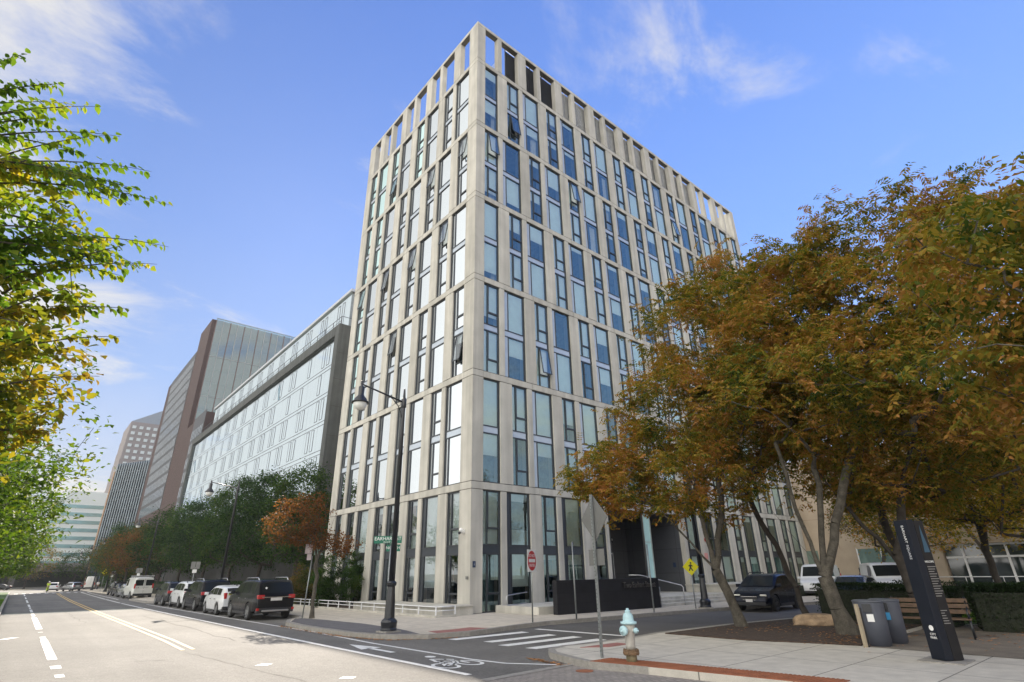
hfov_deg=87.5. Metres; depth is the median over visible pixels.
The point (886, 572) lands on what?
white van
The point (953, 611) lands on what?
park bench
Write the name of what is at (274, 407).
casement window
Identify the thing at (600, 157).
window
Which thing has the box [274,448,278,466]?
casement window
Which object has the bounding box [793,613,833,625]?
boulder
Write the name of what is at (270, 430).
casement window
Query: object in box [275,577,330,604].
hedge
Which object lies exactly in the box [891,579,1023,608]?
hedge
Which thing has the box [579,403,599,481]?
window
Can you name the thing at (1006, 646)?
park path
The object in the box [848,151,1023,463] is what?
park tree
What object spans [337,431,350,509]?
window
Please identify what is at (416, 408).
window
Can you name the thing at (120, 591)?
parked car
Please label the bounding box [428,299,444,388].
window
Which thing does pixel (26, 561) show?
verge tree
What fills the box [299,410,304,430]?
casement window
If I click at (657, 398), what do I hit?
window
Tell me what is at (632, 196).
window
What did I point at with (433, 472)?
window
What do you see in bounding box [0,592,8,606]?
verge
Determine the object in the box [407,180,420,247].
window
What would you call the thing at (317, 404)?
casement window
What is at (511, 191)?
window
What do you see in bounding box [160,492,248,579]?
avenue tree
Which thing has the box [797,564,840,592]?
white van
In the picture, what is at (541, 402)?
window
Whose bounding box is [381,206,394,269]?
window
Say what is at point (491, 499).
window
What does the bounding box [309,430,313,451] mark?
casement window
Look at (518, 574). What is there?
window
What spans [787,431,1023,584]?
beige building
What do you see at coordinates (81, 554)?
street lamp
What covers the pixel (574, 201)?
window
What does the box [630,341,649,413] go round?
window
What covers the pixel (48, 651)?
road markings
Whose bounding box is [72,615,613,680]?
tar seams
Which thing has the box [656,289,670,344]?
window
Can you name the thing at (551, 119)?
window
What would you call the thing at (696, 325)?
window
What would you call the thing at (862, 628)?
marker post
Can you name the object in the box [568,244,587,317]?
window
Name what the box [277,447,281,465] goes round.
casement window
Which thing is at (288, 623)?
kerb
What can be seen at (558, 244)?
window
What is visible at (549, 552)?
window
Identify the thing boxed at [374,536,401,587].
street name sign
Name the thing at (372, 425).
window
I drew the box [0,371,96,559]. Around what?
verge tree
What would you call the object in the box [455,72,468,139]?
window
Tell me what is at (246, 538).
avenue tree
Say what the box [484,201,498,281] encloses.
window
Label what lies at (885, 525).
autumn tree
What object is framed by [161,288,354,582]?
midrise block
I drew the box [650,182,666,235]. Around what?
window
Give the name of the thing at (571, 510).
window
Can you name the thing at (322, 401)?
casement window
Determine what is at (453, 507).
window
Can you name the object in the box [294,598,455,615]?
railing
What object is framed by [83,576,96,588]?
delivery van
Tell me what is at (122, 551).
avenue tree
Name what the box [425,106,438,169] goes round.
window
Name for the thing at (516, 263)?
window
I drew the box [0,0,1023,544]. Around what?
sky
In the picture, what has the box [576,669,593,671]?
manhole cover
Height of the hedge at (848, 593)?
1.254 m
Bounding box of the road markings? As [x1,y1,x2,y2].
[0,592,621,678]
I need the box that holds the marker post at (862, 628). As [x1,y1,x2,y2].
[853,604,869,647]
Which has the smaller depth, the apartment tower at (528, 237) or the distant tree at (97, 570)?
the apartment tower at (528, 237)
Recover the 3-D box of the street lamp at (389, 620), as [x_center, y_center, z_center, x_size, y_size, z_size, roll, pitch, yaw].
[-4.739,5.419,18.456,0.620,8.340,2.450,-22,-31,39]
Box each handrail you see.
[506,592,526,605]
[628,574,685,604]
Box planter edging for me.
[293,604,456,617]
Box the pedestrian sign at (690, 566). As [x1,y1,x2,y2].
[683,558,698,608]
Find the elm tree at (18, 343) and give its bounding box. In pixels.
[0,48,172,484]
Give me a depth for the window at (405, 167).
45.22 m
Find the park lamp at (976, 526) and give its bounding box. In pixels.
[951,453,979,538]
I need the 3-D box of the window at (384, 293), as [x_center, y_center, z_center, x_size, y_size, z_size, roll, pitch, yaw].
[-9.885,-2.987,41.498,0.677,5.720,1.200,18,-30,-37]
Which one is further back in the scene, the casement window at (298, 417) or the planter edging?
the casement window at (298, 417)
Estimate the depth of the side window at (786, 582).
26.75 m
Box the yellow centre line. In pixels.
[56,593,193,649]
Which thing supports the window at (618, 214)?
in the apartment tower at (528, 237)
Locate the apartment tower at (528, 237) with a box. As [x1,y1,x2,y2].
[322,21,808,613]
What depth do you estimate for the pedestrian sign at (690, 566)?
26.44 m
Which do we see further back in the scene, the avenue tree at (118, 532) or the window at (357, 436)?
the avenue tree at (118, 532)
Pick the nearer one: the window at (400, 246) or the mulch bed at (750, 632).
the mulch bed at (750, 632)
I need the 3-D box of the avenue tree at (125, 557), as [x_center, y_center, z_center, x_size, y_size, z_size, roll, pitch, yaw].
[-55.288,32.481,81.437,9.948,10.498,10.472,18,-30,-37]
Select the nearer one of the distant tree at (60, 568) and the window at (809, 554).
the window at (809, 554)
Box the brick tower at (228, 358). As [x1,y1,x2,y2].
[134,318,294,574]
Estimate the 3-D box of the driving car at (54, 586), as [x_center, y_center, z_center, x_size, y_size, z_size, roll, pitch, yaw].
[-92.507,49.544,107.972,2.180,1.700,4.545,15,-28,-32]
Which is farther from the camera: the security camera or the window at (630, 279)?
the window at (630, 279)
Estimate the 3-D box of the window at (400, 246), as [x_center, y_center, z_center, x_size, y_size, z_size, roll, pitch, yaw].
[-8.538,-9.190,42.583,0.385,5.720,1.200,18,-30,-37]
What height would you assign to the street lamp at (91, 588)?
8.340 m
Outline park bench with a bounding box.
[890,596,976,639]
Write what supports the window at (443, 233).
in the apartment tower at (528, 237)
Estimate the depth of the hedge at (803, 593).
35.94 m
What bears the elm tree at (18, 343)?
on the verge at (3, 595)
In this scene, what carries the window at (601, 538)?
in the apartment tower at (528, 237)
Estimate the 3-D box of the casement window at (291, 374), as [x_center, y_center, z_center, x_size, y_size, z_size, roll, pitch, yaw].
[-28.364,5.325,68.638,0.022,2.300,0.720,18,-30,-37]
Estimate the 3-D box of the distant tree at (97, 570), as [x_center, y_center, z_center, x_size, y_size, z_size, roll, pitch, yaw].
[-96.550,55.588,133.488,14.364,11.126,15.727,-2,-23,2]
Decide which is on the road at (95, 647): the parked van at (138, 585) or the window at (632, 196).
the parked van at (138, 585)
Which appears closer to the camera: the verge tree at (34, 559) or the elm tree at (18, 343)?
the elm tree at (18, 343)
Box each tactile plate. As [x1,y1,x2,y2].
[580,642,625,647]
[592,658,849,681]
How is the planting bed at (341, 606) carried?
on the pavement at (422, 625)
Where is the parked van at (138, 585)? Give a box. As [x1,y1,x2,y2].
[122,575,154,598]
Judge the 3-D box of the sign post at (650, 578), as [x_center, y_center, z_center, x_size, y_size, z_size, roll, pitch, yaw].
[6.332,10.828,24.502,0.084,2.850,0.068,18,-30,-37]
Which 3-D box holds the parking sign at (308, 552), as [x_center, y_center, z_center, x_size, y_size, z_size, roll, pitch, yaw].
[-9.327,11.065,24.793,0.818,3.141,0.116,4,-24,-11]
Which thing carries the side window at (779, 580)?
in the dark crossover
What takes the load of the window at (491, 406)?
in the apartment tower at (528, 237)
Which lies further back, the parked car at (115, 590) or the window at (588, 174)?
the parked car at (115, 590)
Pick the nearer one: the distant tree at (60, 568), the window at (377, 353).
the window at (377, 353)
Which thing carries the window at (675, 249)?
in the apartment tower at (528, 237)
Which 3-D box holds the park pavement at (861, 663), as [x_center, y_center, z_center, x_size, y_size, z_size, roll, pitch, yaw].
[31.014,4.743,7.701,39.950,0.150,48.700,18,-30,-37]
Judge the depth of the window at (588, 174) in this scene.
45.18 m
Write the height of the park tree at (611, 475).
13.968 m
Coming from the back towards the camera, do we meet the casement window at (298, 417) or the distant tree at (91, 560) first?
the distant tree at (91, 560)
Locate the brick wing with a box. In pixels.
[154,409,214,580]
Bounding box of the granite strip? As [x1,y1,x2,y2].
[480,663,572,680]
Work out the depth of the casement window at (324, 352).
61.32 m
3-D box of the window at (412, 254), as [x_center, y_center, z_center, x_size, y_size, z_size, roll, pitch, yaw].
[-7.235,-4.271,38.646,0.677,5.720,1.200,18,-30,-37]
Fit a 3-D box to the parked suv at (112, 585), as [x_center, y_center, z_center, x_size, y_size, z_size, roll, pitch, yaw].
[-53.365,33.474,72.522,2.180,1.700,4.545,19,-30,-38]
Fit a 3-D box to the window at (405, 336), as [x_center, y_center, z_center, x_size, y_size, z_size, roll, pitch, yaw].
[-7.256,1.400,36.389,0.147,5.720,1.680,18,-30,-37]
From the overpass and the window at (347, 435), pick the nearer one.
the window at (347, 435)
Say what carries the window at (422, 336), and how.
in the apartment tower at (528, 237)
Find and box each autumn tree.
[797,367,1000,555]
[814,465,935,561]
[829,454,981,562]
[857,428,1023,582]
[897,412,1023,551]
[946,455,1010,561]
[982,487,1023,547]
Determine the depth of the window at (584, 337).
36.90 m
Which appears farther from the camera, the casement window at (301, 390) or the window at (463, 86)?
the casement window at (301, 390)
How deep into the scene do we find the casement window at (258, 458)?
70.70 m
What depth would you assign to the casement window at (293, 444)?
61.68 m
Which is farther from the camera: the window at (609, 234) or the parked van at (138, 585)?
the parked van at (138, 585)
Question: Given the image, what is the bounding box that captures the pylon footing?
[917,656,974,665]
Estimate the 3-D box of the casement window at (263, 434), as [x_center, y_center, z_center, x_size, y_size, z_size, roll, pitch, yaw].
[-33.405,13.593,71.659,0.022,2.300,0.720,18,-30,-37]
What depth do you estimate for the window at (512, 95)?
40.49 m
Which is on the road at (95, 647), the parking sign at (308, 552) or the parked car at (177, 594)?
the parked car at (177, 594)
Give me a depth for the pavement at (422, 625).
22.88 m
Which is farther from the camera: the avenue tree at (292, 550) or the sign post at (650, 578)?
the avenue tree at (292, 550)
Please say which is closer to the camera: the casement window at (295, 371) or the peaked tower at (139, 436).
the casement window at (295, 371)
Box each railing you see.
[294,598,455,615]
[953,576,1023,583]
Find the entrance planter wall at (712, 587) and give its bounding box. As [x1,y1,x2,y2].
[685,582,740,593]
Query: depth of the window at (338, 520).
37.96 m
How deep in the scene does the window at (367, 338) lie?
43.19 m
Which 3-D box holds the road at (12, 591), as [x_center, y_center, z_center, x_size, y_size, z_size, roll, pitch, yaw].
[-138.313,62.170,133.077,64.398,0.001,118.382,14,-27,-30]
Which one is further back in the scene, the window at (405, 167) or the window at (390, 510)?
the window at (405, 167)
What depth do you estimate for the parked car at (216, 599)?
29.56 m
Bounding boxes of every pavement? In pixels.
[80,589,818,633]
[556,609,1023,681]
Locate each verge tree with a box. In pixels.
[0,301,115,549]
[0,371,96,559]
[0,445,75,574]
[0,469,65,575]
[0,503,59,580]
[0,527,51,581]
[0,555,43,578]
[1,554,35,578]
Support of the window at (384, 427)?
in the apartment tower at (528, 237)
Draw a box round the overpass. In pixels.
[7,563,86,585]
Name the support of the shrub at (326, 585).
on the planting bed at (341, 606)
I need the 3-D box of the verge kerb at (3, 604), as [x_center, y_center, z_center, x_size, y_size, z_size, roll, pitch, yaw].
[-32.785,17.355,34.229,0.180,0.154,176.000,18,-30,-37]
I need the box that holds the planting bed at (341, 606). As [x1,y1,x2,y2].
[308,604,352,608]
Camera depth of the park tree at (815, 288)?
15.69 m
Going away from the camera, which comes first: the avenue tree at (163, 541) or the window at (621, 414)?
the window at (621, 414)
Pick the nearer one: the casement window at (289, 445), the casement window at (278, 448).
the casement window at (289, 445)
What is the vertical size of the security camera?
0.309 m
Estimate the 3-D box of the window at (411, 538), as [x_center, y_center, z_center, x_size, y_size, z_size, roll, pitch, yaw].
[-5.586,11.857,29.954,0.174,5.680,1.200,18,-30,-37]
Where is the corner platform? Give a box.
[353,600,473,615]
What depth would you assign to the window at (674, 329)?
46.03 m
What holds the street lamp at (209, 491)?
on the pavement at (422, 625)
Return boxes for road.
[0,586,99,592]
[0,587,565,681]
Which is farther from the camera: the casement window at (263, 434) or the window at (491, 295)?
the casement window at (263, 434)
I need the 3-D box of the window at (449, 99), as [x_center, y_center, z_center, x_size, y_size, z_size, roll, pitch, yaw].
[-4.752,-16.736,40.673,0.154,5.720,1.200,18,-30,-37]
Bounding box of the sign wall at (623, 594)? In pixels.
[552,578,660,614]
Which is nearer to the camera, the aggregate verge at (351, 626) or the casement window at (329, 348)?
the aggregate verge at (351, 626)
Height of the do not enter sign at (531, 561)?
2.540 m
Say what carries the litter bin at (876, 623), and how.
on the park path
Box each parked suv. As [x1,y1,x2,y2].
[107,581,127,594]
[182,578,230,610]
[227,577,294,619]
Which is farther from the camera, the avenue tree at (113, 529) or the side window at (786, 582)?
the avenue tree at (113, 529)
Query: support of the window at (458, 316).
in the apartment tower at (528, 237)
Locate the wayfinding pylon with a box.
[893,520,963,660]
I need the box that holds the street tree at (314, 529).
[255,488,366,618]
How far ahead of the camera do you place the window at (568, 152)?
43.79 m
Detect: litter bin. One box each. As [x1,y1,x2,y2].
[851,599,892,646]
[869,598,908,643]
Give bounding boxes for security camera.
[458,528,464,533]
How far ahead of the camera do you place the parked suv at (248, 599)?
25.67 m
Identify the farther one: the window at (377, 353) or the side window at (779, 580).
the window at (377, 353)
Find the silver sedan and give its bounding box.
[834,573,877,588]
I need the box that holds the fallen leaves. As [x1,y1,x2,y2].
[280,625,565,665]
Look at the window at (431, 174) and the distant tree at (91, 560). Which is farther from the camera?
the distant tree at (91, 560)
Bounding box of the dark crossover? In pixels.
[734,572,798,610]
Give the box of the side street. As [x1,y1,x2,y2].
[466,604,821,646]
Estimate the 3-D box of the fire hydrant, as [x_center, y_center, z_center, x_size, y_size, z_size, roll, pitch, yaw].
[2.428,6.076,11.070,0.395,0.985,0.386,-5,-24,9]
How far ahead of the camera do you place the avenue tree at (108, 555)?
81.09 m
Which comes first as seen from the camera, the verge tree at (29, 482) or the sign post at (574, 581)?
the verge tree at (29, 482)
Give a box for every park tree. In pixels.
[552,237,846,626]
[663,317,833,613]
[684,156,1023,634]
[751,279,1023,629]
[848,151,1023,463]
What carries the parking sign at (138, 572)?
on the pavement at (422, 625)
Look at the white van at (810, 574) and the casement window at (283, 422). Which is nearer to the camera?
the white van at (810, 574)
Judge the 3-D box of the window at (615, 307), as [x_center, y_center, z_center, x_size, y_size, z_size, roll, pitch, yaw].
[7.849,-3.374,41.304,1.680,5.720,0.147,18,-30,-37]
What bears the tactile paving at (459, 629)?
on the pavement at (422, 625)
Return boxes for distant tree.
[5,544,65,588]
[47,543,99,581]
[79,542,107,574]
[83,549,114,580]
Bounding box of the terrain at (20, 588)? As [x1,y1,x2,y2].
[0,586,83,615]
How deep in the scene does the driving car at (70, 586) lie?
107.44 m
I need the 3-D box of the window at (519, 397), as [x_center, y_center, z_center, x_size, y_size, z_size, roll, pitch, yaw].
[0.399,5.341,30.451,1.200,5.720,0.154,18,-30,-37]
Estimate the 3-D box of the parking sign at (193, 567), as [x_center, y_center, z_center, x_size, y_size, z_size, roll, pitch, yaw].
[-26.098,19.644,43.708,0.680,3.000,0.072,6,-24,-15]
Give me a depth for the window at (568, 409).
33.28 m
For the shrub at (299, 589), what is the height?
2.746 m
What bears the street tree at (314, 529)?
on the pavement at (422, 625)
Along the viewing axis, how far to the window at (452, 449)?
29.70 m
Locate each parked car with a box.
[111,583,126,595]
[116,584,125,597]
[154,580,190,605]
[168,580,194,607]
[203,584,239,614]
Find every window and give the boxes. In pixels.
[255,458,259,475]
[260,434,264,450]
[266,452,270,470]
[267,409,271,425]
[267,430,271,447]
[271,407,274,423]
[271,427,275,445]
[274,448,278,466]
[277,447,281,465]
[279,381,282,397]
[279,422,283,440]
[283,420,287,438]
[285,397,289,414]
[286,442,290,461]
[288,374,292,391]
[290,440,294,459]
[292,371,296,388]
[295,413,299,432]
[298,388,302,406]
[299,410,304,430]
[304,432,309,453]
[307,359,311,378]
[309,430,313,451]
[314,402,318,422]
[316,375,321,395]
[319,399,323,419]
[321,349,325,368]
[326,345,330,364]
[329,515,341,602]
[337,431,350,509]
[339,513,354,603]
[346,425,362,507]
[350,510,368,604]
[358,348,370,420]
[362,279,376,347]
[362,419,375,503]
[367,340,382,416]
[368,507,383,600]
[373,413,390,501]
[377,268,389,337]
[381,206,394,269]
[381,505,399,599]
[384,330,396,408]
[387,258,402,330]
[392,408,405,497]
[395,321,411,403]
[396,193,407,257]
[399,136,411,195]
[403,500,417,601]
[405,246,416,318]
[405,398,422,494]
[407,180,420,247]
[415,310,427,394]
[416,233,431,310]
[418,496,437,601]
[424,165,435,233]
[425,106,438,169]
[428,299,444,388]
[428,390,441,489]
[436,151,450,223]
[436,220,447,297]
[443,90,452,151]
[443,380,461,485]
[445,491,459,603]
[450,205,465,287]
[451,286,463,376]
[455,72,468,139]
[457,134,467,205]
[482,378,499,482]
[482,490,500,612]
[483,283,498,374]
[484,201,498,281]
[485,67,497,131]
[485,130,499,201]
[503,141,520,213]
[504,291,525,381]
[507,83,520,145]
[507,492,530,603]
[509,214,523,291]
[512,385,528,486]
[522,93,539,157]
[527,223,546,300]
[529,157,542,224]
[532,391,555,489]
[534,303,552,388]
[541,496,558,601]
[545,167,562,234]
[546,110,558,169]
[552,310,572,394]
[553,236,567,309]
[560,120,576,180]
[561,498,584,579]
[562,398,577,491]
[568,181,581,244]
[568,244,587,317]
[578,320,594,399]
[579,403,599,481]
[581,134,593,190]
[582,189,599,253]
[591,255,606,324]
[593,143,610,201]
[593,326,614,405]
[595,503,608,578]
[602,201,616,262]
[605,262,624,332]
[605,410,619,490]
[615,209,632,270]
[616,335,631,408]
[620,414,641,498]
[623,164,639,219]
[626,273,640,337]
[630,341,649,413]
[633,220,647,278]
[638,279,656,344]
[644,227,662,286]
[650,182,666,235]
[651,349,666,419]
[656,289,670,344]
[664,363,681,422]
[667,296,685,355]
[671,243,685,293]
[696,325,709,357]
[776,577,783,585]
[781,576,790,584]
[806,551,819,563]
[857,548,894,563]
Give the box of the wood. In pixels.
[0,571,84,587]
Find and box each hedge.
[125,580,243,593]
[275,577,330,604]
[797,583,817,595]
[809,581,967,627]
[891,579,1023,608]
[961,581,1023,632]
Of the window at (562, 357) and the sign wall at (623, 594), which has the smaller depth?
the sign wall at (623, 594)
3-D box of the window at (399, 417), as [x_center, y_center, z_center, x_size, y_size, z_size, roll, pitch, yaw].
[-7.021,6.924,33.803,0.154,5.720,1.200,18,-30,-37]
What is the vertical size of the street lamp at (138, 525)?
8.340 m
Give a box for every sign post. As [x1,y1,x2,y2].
[571,542,576,619]
[646,544,654,611]
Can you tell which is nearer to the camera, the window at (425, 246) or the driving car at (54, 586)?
the window at (425, 246)
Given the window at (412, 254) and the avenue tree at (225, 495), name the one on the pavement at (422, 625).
the avenue tree at (225, 495)
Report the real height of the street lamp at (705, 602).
6.940 m
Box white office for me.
[37,490,107,562]
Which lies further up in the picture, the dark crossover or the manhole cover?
the dark crossover
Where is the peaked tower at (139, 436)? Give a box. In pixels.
[104,411,162,492]
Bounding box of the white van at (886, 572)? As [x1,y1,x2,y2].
[859,562,902,587]
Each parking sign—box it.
[136,568,142,575]
[190,562,200,580]
[302,544,322,617]
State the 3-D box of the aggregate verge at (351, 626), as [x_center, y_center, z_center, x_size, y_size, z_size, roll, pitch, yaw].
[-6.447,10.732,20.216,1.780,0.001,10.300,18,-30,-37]
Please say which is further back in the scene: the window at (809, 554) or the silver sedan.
the window at (809, 554)
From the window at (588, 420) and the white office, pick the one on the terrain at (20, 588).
the white office
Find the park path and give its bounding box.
[870,625,1023,658]
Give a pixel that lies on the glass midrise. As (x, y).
(124, 495)
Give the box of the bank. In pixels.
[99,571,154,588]
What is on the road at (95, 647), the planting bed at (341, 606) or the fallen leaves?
the fallen leaves
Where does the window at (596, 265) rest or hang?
in the apartment tower at (528, 237)
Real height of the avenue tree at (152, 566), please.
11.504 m
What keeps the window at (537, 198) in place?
in the apartment tower at (528, 237)
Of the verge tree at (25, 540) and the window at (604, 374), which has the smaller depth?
the verge tree at (25, 540)
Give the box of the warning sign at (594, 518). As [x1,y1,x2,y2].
[581,495,606,657]
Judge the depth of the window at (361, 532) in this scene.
35.07 m
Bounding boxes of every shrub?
[287,563,323,603]
[309,549,364,607]
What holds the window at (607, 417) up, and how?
in the apartment tower at (528, 237)
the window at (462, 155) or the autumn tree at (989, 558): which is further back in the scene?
the window at (462, 155)
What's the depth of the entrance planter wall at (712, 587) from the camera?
34.42 m
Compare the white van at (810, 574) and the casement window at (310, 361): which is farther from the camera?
the casement window at (310, 361)
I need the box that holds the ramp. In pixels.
[496,602,553,614]
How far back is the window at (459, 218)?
34.59 m
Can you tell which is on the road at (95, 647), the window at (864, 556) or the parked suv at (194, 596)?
the parked suv at (194, 596)
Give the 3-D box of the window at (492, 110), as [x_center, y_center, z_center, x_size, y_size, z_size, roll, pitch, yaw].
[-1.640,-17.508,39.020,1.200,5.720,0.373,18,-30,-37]
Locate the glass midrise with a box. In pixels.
[83,460,149,585]
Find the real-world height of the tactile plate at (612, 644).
0.020 m
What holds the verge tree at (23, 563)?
on the verge at (3, 595)
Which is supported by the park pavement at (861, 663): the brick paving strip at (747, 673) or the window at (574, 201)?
the brick paving strip at (747, 673)
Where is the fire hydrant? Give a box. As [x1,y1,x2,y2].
[619,608,638,661]
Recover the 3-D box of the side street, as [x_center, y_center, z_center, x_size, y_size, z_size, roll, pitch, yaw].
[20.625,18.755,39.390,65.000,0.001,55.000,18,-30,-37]
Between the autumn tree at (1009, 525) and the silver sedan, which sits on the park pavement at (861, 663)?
the autumn tree at (1009, 525)
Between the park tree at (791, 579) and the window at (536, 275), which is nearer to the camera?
the park tree at (791, 579)
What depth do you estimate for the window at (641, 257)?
46.33 m
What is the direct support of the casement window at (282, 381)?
in the midrise block
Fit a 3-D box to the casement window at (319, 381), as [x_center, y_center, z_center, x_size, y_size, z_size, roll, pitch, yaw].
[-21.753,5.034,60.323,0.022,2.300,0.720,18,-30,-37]
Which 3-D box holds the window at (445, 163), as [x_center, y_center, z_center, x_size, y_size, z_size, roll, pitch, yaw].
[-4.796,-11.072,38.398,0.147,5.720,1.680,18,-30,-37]
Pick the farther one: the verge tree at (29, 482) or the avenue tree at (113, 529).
the avenue tree at (113, 529)
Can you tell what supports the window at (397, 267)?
in the apartment tower at (528, 237)
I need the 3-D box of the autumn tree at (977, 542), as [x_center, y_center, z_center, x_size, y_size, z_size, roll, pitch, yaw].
[33.522,12.467,38.716,7.369,10.354,8.123,2,-24,-6]
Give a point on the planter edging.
(407, 614)
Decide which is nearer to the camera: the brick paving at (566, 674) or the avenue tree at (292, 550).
the brick paving at (566, 674)
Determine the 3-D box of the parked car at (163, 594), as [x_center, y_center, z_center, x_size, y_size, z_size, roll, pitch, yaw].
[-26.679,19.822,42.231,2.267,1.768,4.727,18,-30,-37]
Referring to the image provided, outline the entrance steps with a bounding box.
[660,591,726,606]
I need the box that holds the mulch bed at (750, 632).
[665,609,972,645]
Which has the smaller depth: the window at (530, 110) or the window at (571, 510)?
the window at (571, 510)
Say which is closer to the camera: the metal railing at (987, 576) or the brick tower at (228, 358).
the metal railing at (987, 576)
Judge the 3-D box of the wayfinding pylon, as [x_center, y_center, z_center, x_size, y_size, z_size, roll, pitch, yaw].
[8.441,4.999,10.892,0.415,2.570,0.330,3,-24,-9]
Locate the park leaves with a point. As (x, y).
(858, 635)
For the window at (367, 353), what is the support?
in the apartment tower at (528, 237)
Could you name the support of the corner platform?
on the pavement at (422, 625)
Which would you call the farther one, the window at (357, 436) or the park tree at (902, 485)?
the window at (357, 436)
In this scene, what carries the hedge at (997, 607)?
on the park path
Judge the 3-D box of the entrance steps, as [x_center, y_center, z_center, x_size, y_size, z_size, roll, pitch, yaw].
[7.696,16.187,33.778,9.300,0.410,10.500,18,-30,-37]
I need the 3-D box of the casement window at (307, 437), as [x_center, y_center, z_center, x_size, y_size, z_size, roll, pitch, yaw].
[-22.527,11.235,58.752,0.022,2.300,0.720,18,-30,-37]
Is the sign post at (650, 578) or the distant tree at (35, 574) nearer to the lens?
the sign post at (650, 578)
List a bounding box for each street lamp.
[80,551,91,588]
[90,545,102,589]
[103,537,114,591]
[135,518,158,596]
[205,480,239,579]
[351,380,406,632]
[686,468,726,608]
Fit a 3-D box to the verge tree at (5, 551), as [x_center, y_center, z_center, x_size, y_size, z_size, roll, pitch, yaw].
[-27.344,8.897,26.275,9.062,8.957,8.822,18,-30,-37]
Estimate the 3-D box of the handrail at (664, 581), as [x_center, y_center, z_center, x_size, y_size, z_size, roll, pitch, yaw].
[7.826,13.445,28.944,2.892,1.544,0.121,-2,-23,2]
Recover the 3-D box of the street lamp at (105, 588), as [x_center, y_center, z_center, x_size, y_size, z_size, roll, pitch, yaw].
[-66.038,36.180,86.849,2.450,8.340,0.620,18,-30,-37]
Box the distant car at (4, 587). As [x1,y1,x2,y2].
[0,584,12,589]
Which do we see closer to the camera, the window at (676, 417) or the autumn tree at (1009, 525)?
the autumn tree at (1009, 525)
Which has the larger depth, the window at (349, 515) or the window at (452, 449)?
the window at (349, 515)
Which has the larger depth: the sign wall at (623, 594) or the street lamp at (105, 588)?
the street lamp at (105, 588)
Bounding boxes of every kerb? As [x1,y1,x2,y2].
[0,592,9,613]
[129,598,819,639]
[548,618,790,674]
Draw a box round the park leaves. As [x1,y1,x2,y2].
[718,624,1023,648]
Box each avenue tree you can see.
[84,528,143,580]
[86,519,154,580]
[96,520,164,580]
[96,527,161,581]
[108,519,184,575]
[117,504,202,583]
[137,498,219,580]
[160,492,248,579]
[176,471,275,579]
[200,465,310,578]
[240,458,334,575]
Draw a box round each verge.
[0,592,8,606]
[291,618,418,633]
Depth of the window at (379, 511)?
32.75 m
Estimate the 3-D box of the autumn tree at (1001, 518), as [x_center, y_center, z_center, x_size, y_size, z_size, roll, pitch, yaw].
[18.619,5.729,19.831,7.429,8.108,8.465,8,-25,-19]
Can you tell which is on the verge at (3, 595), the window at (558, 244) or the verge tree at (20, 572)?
the verge tree at (20, 572)
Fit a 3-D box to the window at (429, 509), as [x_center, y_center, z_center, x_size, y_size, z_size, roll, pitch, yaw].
[-4.407,11.288,28.690,0.167,5.680,1.680,18,-30,-37]
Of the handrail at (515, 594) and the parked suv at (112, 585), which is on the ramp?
the handrail at (515, 594)
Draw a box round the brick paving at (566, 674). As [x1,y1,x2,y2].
[480,665,710,681]
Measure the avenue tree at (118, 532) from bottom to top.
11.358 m
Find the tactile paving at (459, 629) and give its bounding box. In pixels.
[429,627,484,632]
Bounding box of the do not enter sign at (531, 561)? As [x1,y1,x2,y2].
[527,549,536,621]
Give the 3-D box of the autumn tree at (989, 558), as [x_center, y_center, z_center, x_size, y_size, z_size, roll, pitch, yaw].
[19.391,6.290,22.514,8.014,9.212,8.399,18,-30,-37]
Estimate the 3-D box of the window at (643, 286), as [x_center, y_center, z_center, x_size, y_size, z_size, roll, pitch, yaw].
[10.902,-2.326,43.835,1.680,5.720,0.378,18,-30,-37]
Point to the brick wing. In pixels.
(204, 419)
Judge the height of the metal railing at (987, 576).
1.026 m
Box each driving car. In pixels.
[47,582,59,590]
[62,582,82,590]
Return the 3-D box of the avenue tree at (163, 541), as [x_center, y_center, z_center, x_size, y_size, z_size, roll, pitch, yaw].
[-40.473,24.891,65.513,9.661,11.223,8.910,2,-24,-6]
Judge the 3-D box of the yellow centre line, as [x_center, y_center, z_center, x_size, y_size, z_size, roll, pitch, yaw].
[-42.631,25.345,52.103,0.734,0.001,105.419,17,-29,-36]
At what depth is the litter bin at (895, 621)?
12.94 m

